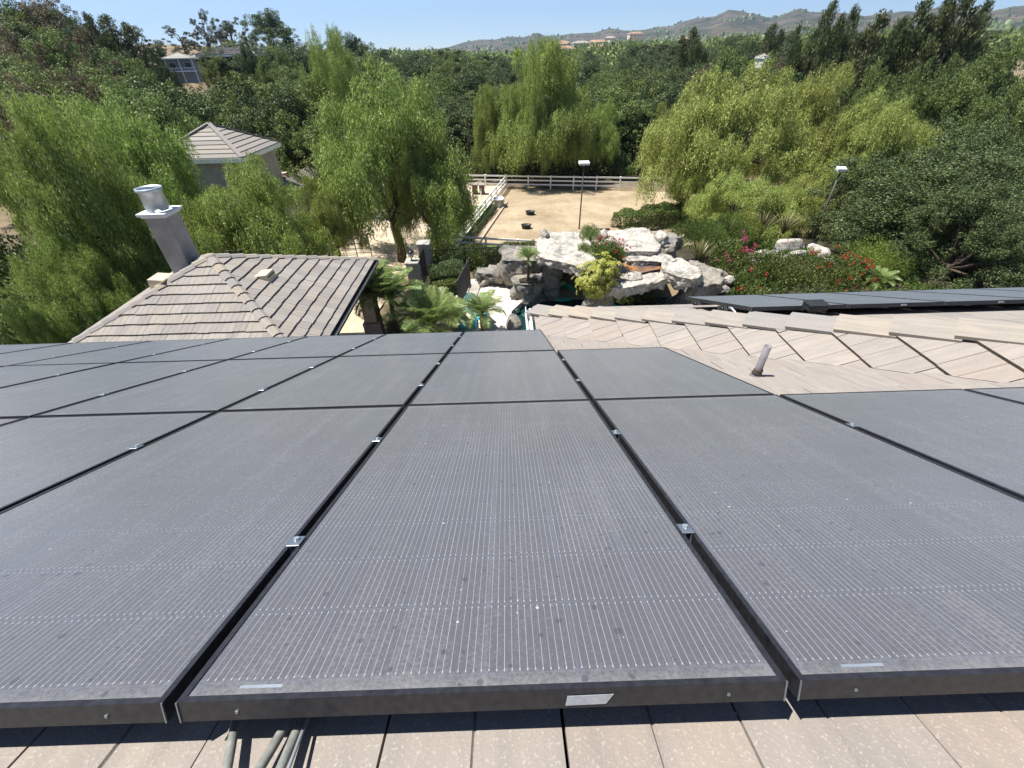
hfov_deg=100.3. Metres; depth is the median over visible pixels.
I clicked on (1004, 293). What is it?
solar panel
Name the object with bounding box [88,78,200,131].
broadleaf tree
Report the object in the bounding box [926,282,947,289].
shrub
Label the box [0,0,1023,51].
sky
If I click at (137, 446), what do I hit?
panel clamp
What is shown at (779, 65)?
broadleaf tree
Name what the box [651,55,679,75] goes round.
oak tree
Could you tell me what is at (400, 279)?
palm
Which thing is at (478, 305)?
palm
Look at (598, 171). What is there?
shrub
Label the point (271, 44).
oak tree
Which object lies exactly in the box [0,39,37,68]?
broadleaf tree
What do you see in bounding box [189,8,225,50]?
eucalyptus tree
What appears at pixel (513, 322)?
boulder
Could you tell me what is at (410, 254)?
lantern
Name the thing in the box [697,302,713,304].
mounting rail
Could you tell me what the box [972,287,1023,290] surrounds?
solar panel
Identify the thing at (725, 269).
shrub
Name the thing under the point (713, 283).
rock
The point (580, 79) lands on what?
oak tree
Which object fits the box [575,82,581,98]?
broadleaf tree
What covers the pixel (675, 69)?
broadleaf tree
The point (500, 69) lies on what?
oak tree
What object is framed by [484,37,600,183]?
pepper tree
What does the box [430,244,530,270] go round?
iron fence
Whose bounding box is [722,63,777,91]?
broadleaf tree
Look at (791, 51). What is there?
cypress tree
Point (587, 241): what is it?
boulder
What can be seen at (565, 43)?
house
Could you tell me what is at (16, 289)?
shrub
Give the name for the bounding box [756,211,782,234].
flax plant
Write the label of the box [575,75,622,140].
broadleaf tree
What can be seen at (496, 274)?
boulder
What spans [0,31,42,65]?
oak tree
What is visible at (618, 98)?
broadleaf tree
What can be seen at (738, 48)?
oak tree
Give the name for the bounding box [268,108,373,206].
broadleaf tree
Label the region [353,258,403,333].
palm
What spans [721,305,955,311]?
mounting rail
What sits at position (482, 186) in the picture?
wheeled bin
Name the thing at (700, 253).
flax plant
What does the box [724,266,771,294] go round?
shrub
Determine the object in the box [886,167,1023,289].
oak tree
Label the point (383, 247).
dirt track
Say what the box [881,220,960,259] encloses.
shrub
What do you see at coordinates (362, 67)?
broadleaf tree
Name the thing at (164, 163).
pepper tree
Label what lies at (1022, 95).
broadleaf tree
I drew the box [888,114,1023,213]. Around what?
oak tree
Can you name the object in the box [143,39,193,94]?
oak tree
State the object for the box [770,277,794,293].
shrub
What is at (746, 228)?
shrub
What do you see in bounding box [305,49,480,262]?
pepper tree
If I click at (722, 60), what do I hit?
broadleaf tree
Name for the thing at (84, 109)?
broadleaf tree
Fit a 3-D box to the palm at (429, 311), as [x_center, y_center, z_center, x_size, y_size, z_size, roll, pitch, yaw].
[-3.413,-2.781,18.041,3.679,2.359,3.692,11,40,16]
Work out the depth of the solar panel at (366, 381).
2.98 m
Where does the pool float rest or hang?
in the pool water
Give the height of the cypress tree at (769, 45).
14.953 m
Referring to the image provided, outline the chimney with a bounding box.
[133,185,199,272]
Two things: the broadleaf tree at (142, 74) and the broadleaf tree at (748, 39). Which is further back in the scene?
the broadleaf tree at (748, 39)
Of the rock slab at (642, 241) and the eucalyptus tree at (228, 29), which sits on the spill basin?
the rock slab at (642, 241)
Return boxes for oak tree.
[0,0,62,55]
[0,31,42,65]
[46,6,92,53]
[61,42,161,88]
[126,74,259,133]
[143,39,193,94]
[147,52,186,97]
[149,86,183,110]
[190,86,245,113]
[215,46,276,101]
[229,86,280,167]
[236,7,307,49]
[236,38,262,106]
[243,83,332,180]
[267,43,297,67]
[275,40,314,75]
[276,102,364,181]
[294,48,321,75]
[300,41,323,53]
[340,32,378,67]
[347,65,387,98]
[372,49,387,62]
[378,51,427,84]
[385,53,406,63]
[397,50,438,74]
[399,104,459,153]
[400,55,450,88]
[425,96,461,120]
[426,96,498,166]
[428,56,472,84]
[432,94,475,164]
[443,68,494,136]
[453,58,507,94]
[485,61,523,85]
[486,58,523,78]
[493,57,522,92]
[553,91,633,156]
[570,66,598,92]
[576,59,609,86]
[583,90,644,158]
[585,55,617,69]
[603,56,642,82]
[612,42,650,70]
[620,73,688,147]
[626,49,668,77]
[626,88,654,155]
[635,82,687,155]
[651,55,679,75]
[652,68,682,98]
[668,63,716,94]
[683,46,715,69]
[708,36,733,62]
[713,33,752,61]
[714,101,755,155]
[724,42,756,67]
[728,35,763,79]
[737,48,764,59]
[757,72,808,131]
[767,42,799,69]
[774,26,810,60]
[802,133,1023,266]
[805,175,954,248]
[807,53,855,133]
[819,28,860,56]
[852,203,965,255]
[855,89,946,126]
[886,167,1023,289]
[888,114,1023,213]
[929,84,1023,176]
[945,26,989,57]
[946,60,1000,99]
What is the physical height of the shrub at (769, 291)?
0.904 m
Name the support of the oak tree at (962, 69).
on the ground at (6, 224)
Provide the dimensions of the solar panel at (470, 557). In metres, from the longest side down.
1.764 x 1.048 x 0.042 m
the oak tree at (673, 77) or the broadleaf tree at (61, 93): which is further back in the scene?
the oak tree at (673, 77)
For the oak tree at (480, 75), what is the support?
on the ground at (6, 224)
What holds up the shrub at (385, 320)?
on the planting bed at (389, 328)
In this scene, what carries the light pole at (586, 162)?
on the paddock ground at (557, 210)
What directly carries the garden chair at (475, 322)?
on the patio
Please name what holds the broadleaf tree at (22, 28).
on the ground at (6, 224)
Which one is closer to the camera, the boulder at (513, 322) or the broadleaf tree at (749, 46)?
the boulder at (513, 322)
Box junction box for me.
[802,299,830,313]
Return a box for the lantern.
[408,250,413,260]
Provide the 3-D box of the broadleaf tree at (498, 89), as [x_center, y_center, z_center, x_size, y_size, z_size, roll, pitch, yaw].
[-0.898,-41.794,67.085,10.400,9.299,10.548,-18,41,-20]
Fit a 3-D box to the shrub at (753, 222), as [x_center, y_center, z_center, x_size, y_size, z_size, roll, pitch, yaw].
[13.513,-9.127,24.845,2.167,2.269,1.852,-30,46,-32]
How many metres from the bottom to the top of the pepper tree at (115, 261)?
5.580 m
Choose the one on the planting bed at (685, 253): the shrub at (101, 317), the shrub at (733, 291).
the shrub at (733, 291)
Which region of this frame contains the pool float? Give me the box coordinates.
[557,281,573,300]
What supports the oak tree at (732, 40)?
on the ground at (6, 224)
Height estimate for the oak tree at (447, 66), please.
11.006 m
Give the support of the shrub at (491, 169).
on the ground at (6, 224)
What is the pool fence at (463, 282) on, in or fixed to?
on the patio
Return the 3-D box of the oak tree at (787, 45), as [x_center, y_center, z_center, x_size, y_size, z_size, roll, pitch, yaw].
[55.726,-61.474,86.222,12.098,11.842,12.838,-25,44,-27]
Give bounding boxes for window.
[168,62,176,68]
[184,62,191,66]
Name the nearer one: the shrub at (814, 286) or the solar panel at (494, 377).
the solar panel at (494, 377)
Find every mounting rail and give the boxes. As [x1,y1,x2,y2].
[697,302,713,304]
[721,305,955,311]
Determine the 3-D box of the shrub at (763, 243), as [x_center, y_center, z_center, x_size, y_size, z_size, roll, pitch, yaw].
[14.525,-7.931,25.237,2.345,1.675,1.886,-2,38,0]
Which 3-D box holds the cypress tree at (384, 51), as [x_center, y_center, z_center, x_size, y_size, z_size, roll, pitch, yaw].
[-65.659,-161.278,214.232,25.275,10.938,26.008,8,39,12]
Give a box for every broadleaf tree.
[0,0,86,37]
[0,6,47,51]
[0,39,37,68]
[0,53,86,88]
[0,58,26,91]
[0,60,116,156]
[0,65,54,154]
[0,66,59,178]
[0,71,79,206]
[0,293,81,343]
[8,25,109,82]
[23,85,105,187]
[28,59,107,108]
[36,331,58,343]
[37,113,137,270]
[53,66,122,98]
[60,97,113,142]
[66,58,160,94]
[72,58,122,84]
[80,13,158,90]
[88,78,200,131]
[99,46,184,104]
[112,86,202,170]
[174,84,256,132]
[196,43,241,93]
[209,39,262,95]
[212,94,262,125]
[219,70,305,136]
[236,45,294,87]
[250,51,278,96]
[262,65,311,100]
[263,76,354,186]
[264,77,305,103]
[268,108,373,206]
[274,46,299,80]
[307,44,361,68]
[350,55,400,97]
[352,53,383,72]
[361,55,418,103]
[366,43,384,72]
[374,86,448,135]
[407,67,469,109]
[408,73,438,105]
[425,50,476,95]
[456,51,492,79]
[457,90,501,154]
[492,83,517,100]
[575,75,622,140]
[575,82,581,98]
[586,70,628,89]
[589,84,656,156]
[592,68,641,107]
[599,58,627,75]
[614,62,672,136]
[648,88,728,133]
[652,64,687,94]
[679,63,719,95]
[688,69,722,96]
[699,45,750,92]
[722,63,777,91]
[726,32,760,58]
[733,37,776,56]
[743,50,786,93]
[745,68,780,141]
[777,41,826,84]
[801,27,827,53]
[831,58,898,130]
[866,56,940,151]
[867,29,890,52]
[879,26,892,40]
[909,52,991,135]
[920,61,992,126]
[928,34,1023,130]
[947,80,1023,186]
[975,98,1023,193]
[994,73,1023,101]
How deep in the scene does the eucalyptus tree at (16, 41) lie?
47.24 m
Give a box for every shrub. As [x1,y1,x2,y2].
[0,227,46,283]
[0,254,16,288]
[0,270,34,310]
[0,278,51,344]
[3,267,43,303]
[77,311,109,334]
[382,312,398,323]
[439,245,466,264]
[459,156,490,184]
[461,249,486,271]
[472,266,482,277]
[478,158,493,177]
[493,161,526,178]
[514,161,536,177]
[522,158,556,179]
[549,159,580,178]
[568,160,586,175]
[577,242,594,254]
[579,158,606,176]
[579,222,600,241]
[588,234,630,261]
[591,152,621,176]
[605,149,631,176]
[614,290,662,304]
[619,159,643,176]
[633,150,651,174]
[662,218,740,251]
[698,209,766,245]
[708,229,755,271]
[715,266,738,274]
[718,237,818,291]
[723,283,752,294]
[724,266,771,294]
[729,207,763,240]
[740,236,777,251]
[740,279,769,294]
[756,287,777,294]
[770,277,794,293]
[778,246,822,263]
[794,245,877,291]
[795,225,874,238]
[798,282,823,292]
[818,283,842,292]
[827,283,854,291]
[833,256,874,275]
[839,234,923,281]
[847,288,863,291]
[859,278,883,290]
[869,279,898,290]
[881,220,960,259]
[888,272,920,284]
[889,247,954,283]
[900,277,928,289]
[916,282,936,289]
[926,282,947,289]
[951,253,1006,282]
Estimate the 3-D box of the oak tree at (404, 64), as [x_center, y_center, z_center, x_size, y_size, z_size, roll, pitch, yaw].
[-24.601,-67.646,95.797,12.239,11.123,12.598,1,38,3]
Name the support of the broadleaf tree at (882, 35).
on the ground at (6, 224)
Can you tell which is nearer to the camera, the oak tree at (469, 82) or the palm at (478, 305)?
the palm at (478, 305)
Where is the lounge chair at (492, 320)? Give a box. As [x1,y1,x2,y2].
[474,302,496,324]
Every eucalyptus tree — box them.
[0,26,58,72]
[35,22,86,56]
[56,24,123,80]
[111,51,157,93]
[121,25,154,69]
[156,25,201,54]
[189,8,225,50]
[205,17,253,90]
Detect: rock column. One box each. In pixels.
[542,265,562,300]
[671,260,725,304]
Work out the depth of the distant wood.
240.62 m
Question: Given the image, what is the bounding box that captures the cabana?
[67,253,385,342]
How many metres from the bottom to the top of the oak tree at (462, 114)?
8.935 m
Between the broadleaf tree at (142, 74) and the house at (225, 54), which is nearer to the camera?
the broadleaf tree at (142, 74)
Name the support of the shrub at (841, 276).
on the planting bed at (685, 253)
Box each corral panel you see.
[341,236,372,256]
[341,239,357,256]
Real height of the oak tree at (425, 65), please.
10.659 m
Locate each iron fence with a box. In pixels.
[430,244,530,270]
[805,237,817,246]
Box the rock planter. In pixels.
[509,272,546,306]
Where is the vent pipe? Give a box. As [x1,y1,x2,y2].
[749,344,771,376]
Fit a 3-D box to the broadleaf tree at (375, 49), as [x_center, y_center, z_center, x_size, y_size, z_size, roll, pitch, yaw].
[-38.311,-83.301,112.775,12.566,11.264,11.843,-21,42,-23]
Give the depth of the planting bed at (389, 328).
20.34 m
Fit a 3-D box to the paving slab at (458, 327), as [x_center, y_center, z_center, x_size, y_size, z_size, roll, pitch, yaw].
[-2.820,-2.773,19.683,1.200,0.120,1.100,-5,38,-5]
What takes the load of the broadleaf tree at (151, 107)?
on the ground at (6, 224)
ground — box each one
[0,44,1023,344]
[472,189,874,245]
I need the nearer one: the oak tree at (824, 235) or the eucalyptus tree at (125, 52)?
the oak tree at (824, 235)
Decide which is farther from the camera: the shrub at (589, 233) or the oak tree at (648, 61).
the oak tree at (648, 61)
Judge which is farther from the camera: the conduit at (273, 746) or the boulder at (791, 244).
the boulder at (791, 244)
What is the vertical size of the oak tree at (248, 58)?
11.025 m
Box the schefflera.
[571,251,622,303]
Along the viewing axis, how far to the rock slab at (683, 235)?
24.01 m
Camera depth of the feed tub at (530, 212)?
40.32 m
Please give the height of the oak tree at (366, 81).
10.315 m
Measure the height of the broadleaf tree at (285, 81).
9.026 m
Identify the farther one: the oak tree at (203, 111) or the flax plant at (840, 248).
the oak tree at (203, 111)
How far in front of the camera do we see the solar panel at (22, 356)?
5.09 m
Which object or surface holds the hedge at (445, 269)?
on the planting bed at (389, 328)
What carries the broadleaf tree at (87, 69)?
on the ground at (6, 224)
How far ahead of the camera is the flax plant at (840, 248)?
23.83 m
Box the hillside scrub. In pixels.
[427,7,1023,54]
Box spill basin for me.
[622,262,660,272]
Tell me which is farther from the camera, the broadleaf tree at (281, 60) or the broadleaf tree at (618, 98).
the broadleaf tree at (281, 60)
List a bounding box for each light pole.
[578,160,589,228]
[811,166,846,240]
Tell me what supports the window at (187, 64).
in the house at (184, 67)
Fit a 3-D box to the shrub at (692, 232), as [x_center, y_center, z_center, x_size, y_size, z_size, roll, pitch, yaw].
[10.588,-8.416,24.143,4.689,1.954,3.706,-2,38,0]
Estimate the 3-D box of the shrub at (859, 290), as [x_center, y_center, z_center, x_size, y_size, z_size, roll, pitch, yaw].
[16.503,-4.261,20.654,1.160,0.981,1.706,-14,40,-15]
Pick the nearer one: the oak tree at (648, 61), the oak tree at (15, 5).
the oak tree at (15, 5)
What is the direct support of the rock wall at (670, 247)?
on the ground at (6, 224)
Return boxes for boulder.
[492,263,503,283]
[506,313,522,329]
[514,308,519,313]
[540,229,549,237]
[581,281,613,306]
[583,238,591,251]
[598,229,606,241]
[598,259,626,278]
[620,271,642,281]
[655,230,668,245]
[721,285,729,294]
[724,275,734,284]
[774,238,802,250]
[790,250,807,258]
[803,243,823,252]
[818,247,830,258]
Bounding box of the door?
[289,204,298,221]
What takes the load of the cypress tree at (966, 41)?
on the ground at (6, 224)
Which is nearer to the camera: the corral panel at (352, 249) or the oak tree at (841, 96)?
the corral panel at (352, 249)
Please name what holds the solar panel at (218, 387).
attached to the rail
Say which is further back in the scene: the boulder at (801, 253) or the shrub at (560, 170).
the shrub at (560, 170)
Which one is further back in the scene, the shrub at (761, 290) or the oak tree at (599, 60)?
the oak tree at (599, 60)
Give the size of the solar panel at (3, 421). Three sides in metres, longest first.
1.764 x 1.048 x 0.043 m
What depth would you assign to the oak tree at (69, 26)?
62.32 m
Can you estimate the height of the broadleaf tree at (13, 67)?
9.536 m
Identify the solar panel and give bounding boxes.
[0,341,147,365]
[0,343,69,353]
[0,360,225,417]
[0,363,114,387]
[0,406,403,727]
[0,412,214,511]
[0,418,24,425]
[9,338,229,365]
[33,357,335,416]
[119,336,307,362]
[175,400,787,722]
[221,353,445,410]
[229,334,385,359]
[339,332,462,356]
[408,350,589,404]
[449,329,554,352]
[557,347,772,403]
[594,394,1023,700]
[685,295,847,310]
[759,293,944,307]
[780,389,1023,499]
[830,291,1023,305]
[901,289,1023,297]
[964,387,1023,403]
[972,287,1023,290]
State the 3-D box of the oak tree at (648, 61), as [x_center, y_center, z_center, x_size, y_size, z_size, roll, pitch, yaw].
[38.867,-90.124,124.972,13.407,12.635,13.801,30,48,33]
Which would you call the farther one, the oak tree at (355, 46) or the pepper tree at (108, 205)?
the oak tree at (355, 46)
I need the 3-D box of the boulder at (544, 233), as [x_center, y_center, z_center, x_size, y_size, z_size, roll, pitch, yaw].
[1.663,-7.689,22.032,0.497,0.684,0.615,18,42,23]
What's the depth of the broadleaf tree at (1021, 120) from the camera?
36.28 m
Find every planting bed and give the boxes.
[385,273,454,333]
[675,232,1023,295]
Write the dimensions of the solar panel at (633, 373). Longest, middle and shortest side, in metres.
1.764 x 1.048 x 0.042 m
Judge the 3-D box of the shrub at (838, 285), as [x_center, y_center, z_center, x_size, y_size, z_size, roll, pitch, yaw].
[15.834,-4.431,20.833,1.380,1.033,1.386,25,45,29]
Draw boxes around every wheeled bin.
[472,182,477,193]
[479,183,484,193]
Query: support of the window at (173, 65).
in the house at (184, 67)
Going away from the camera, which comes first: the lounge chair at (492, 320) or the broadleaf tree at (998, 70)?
the lounge chair at (492, 320)
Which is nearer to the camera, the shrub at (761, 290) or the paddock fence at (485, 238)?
the shrub at (761, 290)
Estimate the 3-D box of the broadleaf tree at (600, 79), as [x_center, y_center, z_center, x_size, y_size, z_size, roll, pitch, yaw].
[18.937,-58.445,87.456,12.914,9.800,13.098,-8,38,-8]
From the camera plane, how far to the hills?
1332.62 m
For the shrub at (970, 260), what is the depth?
21.19 m
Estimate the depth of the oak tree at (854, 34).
89.11 m
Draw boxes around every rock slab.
[534,229,596,281]
[596,227,661,262]
[604,270,668,299]
[623,252,676,270]
[660,258,703,291]
[676,234,684,250]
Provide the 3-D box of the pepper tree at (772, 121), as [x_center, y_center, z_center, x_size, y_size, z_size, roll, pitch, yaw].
[17.661,-20.086,36.056,14.364,12.792,14.350,-22,42,-24]
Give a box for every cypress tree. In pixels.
[75,11,120,60]
[375,49,397,61]
[420,49,467,74]
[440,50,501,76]
[489,56,515,62]
[521,50,582,65]
[578,50,610,67]
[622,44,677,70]
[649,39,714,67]
[669,26,709,87]
[747,22,785,65]
[767,21,801,93]
[784,0,847,94]
[816,8,891,132]
[824,3,861,74]
[846,14,918,128]
[859,0,943,89]
[882,0,960,104]
[923,0,991,85]
[938,0,995,75]
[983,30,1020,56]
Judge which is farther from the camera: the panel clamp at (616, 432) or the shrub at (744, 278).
the shrub at (744, 278)
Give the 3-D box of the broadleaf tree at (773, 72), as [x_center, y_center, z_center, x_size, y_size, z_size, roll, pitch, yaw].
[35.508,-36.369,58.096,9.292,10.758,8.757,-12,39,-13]
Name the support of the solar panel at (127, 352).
attached to the rail
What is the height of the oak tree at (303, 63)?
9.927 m
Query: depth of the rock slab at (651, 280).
18.59 m
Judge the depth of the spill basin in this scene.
19.51 m
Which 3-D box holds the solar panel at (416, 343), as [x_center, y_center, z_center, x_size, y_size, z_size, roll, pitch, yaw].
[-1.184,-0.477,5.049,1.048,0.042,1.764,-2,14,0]
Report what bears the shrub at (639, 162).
on the ground at (6, 224)
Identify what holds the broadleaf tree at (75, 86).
on the ground at (6, 224)
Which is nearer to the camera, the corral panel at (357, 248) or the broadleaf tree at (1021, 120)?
the corral panel at (357, 248)
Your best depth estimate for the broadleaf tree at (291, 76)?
62.04 m
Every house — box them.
[0,303,1023,767]
[36,122,316,236]
[161,52,202,83]
[191,48,207,74]
[195,44,271,76]
[545,41,567,48]
[561,45,574,49]
[571,40,589,50]
[588,39,606,44]
[604,36,615,41]
[627,32,643,39]
[754,53,770,67]
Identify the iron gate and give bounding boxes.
[418,249,427,281]
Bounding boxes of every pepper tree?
[0,88,171,295]
[4,224,139,335]
[14,84,240,253]
[97,230,168,299]
[179,149,344,255]
[296,173,370,255]
[298,20,366,130]
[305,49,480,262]
[382,101,476,261]
[470,81,514,178]
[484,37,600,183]
[508,32,577,185]
[571,97,620,176]
[635,50,824,216]
[646,100,682,173]
[663,124,754,222]
[684,167,802,246]
[746,59,858,184]
[765,173,841,237]
[810,81,954,223]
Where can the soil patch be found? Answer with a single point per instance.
(526, 280)
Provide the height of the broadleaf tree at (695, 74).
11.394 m
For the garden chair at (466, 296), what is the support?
on the patio
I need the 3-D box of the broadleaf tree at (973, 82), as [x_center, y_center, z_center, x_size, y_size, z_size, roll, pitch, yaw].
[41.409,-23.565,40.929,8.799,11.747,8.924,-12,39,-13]
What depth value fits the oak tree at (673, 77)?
66.92 m
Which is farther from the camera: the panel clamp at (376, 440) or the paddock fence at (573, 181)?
the paddock fence at (573, 181)
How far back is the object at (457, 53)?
157.98 m
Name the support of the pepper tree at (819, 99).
on the paddock ground at (557, 210)
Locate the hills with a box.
[431,6,1023,53]
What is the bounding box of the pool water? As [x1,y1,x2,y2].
[516,297,671,329]
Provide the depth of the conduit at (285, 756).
0.75 m
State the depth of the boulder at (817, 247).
23.38 m
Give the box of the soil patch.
[519,278,537,281]
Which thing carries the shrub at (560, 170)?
on the ground at (6, 224)
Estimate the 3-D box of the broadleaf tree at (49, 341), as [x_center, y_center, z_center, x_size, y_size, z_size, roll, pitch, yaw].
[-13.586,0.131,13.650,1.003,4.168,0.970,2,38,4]
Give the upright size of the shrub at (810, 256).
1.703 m
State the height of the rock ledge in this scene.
0.977 m
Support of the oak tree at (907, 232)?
on the planting bed at (685, 253)
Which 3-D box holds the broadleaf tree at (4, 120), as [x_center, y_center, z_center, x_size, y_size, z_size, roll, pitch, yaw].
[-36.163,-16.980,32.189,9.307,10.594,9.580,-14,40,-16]
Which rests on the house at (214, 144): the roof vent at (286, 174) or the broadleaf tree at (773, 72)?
the roof vent at (286, 174)
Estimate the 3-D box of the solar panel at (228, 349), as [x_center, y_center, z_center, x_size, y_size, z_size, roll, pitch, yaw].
[-3.323,-0.414,5.032,1.048,0.042,1.764,-2,14,0]
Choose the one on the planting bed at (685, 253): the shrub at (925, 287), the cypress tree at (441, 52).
the shrub at (925, 287)
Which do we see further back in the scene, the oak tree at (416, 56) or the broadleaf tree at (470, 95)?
the oak tree at (416, 56)
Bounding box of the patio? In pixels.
[452,279,521,332]
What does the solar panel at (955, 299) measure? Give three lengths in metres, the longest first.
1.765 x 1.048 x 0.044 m
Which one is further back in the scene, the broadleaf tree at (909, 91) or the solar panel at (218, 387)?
the broadleaf tree at (909, 91)
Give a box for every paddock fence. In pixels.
[453,175,506,245]
[454,236,536,247]
[459,174,506,187]
[505,175,848,190]
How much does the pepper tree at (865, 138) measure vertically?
10.891 m
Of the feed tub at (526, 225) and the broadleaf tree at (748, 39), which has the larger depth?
the broadleaf tree at (748, 39)
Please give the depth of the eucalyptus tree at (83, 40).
49.37 m
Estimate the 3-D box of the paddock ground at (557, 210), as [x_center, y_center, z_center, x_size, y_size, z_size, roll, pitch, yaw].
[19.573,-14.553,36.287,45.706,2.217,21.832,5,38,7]
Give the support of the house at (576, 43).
on the hills
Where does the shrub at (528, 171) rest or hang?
on the ground at (6, 224)
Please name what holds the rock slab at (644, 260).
on the spill basin
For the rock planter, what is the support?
on the patio
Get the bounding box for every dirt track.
[331,180,483,334]
[468,186,502,205]
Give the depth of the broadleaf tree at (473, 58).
127.53 m
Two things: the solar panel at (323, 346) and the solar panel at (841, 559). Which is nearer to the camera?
the solar panel at (841, 559)
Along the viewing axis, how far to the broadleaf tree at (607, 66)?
111.13 m
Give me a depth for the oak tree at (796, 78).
52.34 m
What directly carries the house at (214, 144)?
on the ground at (6, 224)
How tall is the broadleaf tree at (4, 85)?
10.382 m
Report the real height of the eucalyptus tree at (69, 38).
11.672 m
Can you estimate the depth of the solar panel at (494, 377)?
3.00 m
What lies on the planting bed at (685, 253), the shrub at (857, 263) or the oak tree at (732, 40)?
the shrub at (857, 263)
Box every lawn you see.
[431,241,501,266]
[432,206,486,241]
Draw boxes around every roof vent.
[147,273,175,290]
[254,269,276,282]
[281,172,289,177]
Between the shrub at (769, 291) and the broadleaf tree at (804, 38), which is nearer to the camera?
the shrub at (769, 291)
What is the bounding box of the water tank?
[493,196,504,207]
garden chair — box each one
[457,317,479,331]
[465,292,477,314]
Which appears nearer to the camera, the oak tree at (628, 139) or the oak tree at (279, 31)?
the oak tree at (628, 139)
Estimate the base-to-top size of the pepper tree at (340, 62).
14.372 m
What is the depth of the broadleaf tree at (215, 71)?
68.52 m
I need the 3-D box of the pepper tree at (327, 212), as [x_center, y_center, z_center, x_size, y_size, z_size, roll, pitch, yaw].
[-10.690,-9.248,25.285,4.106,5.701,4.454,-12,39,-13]
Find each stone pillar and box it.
[404,258,421,295]
[416,240,432,274]
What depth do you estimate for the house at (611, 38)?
621.66 m
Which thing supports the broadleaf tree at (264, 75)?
on the ground at (6, 224)
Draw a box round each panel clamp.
[129,444,143,451]
[286,536,305,554]
[372,437,381,446]
[611,430,620,439]
[676,524,694,542]
[845,423,859,428]
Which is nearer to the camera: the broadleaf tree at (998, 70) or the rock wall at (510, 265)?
the rock wall at (510, 265)
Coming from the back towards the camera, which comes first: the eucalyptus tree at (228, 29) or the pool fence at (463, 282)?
the eucalyptus tree at (228, 29)
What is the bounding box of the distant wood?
[366,25,1023,64]
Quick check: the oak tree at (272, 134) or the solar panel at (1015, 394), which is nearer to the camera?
the solar panel at (1015, 394)
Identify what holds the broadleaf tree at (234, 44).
on the ground at (6, 224)
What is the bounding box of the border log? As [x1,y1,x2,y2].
[478,201,507,241]
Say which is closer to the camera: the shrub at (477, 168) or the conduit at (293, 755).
the conduit at (293, 755)
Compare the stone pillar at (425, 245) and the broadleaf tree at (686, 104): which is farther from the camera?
the broadleaf tree at (686, 104)
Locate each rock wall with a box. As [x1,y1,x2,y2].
[498,245,542,286]
[561,230,678,279]
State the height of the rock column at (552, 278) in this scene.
2.488 m
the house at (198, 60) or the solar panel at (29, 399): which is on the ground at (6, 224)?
the house at (198, 60)
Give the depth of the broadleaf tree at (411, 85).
70.33 m
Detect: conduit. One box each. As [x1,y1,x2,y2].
[222,720,239,767]
[254,718,294,767]
[276,717,305,767]
[287,717,309,767]
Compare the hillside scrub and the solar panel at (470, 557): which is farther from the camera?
the hillside scrub
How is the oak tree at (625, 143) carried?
on the ground at (6, 224)
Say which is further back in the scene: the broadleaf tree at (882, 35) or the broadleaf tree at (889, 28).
the broadleaf tree at (882, 35)
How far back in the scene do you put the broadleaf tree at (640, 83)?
62.91 m
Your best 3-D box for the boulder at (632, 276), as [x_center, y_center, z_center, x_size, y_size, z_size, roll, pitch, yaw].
[5.266,-4.708,18.887,1.058,0.397,0.663,-2,38,0]
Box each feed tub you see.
[521,223,530,228]
[526,210,534,214]
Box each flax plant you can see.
[685,239,714,261]
[725,218,737,230]
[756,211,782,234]
[770,210,810,234]
[831,240,851,253]
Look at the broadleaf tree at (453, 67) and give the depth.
94.06 m
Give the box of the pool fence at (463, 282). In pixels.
[456,258,470,298]
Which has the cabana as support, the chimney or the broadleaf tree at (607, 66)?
the chimney
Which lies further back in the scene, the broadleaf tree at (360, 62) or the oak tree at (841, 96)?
the broadleaf tree at (360, 62)
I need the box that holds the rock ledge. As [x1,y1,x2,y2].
[475,264,503,286]
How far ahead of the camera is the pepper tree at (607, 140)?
47.72 m
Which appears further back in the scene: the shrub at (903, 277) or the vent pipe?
the shrub at (903, 277)
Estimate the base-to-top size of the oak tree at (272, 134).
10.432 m
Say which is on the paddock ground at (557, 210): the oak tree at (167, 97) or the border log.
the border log
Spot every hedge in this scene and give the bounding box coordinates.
[429,259,463,288]
[430,276,457,294]
[454,239,535,266]
[461,203,496,244]
[610,201,694,229]
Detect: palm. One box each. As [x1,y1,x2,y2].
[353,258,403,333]
[355,267,423,333]
[390,280,473,332]
[445,304,467,326]
[457,289,506,330]
[516,245,539,279]
[864,266,902,289]
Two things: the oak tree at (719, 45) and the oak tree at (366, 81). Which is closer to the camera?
the oak tree at (366, 81)
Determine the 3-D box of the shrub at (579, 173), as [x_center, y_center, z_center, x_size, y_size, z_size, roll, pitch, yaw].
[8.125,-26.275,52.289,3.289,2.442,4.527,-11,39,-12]
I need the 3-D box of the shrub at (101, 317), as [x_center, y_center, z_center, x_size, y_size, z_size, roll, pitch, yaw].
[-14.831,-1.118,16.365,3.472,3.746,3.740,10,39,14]
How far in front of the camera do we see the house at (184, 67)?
60.22 m
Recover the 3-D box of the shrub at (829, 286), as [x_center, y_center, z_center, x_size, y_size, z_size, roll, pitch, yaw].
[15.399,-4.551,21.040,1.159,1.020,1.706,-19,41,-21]
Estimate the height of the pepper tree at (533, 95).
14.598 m
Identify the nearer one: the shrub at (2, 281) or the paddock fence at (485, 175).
the shrub at (2, 281)
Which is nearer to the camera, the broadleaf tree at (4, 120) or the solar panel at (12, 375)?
the solar panel at (12, 375)
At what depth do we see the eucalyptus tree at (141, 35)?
64.17 m
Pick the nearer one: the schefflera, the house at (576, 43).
the schefflera
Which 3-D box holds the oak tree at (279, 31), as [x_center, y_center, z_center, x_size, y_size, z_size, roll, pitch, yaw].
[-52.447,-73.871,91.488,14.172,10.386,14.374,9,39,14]

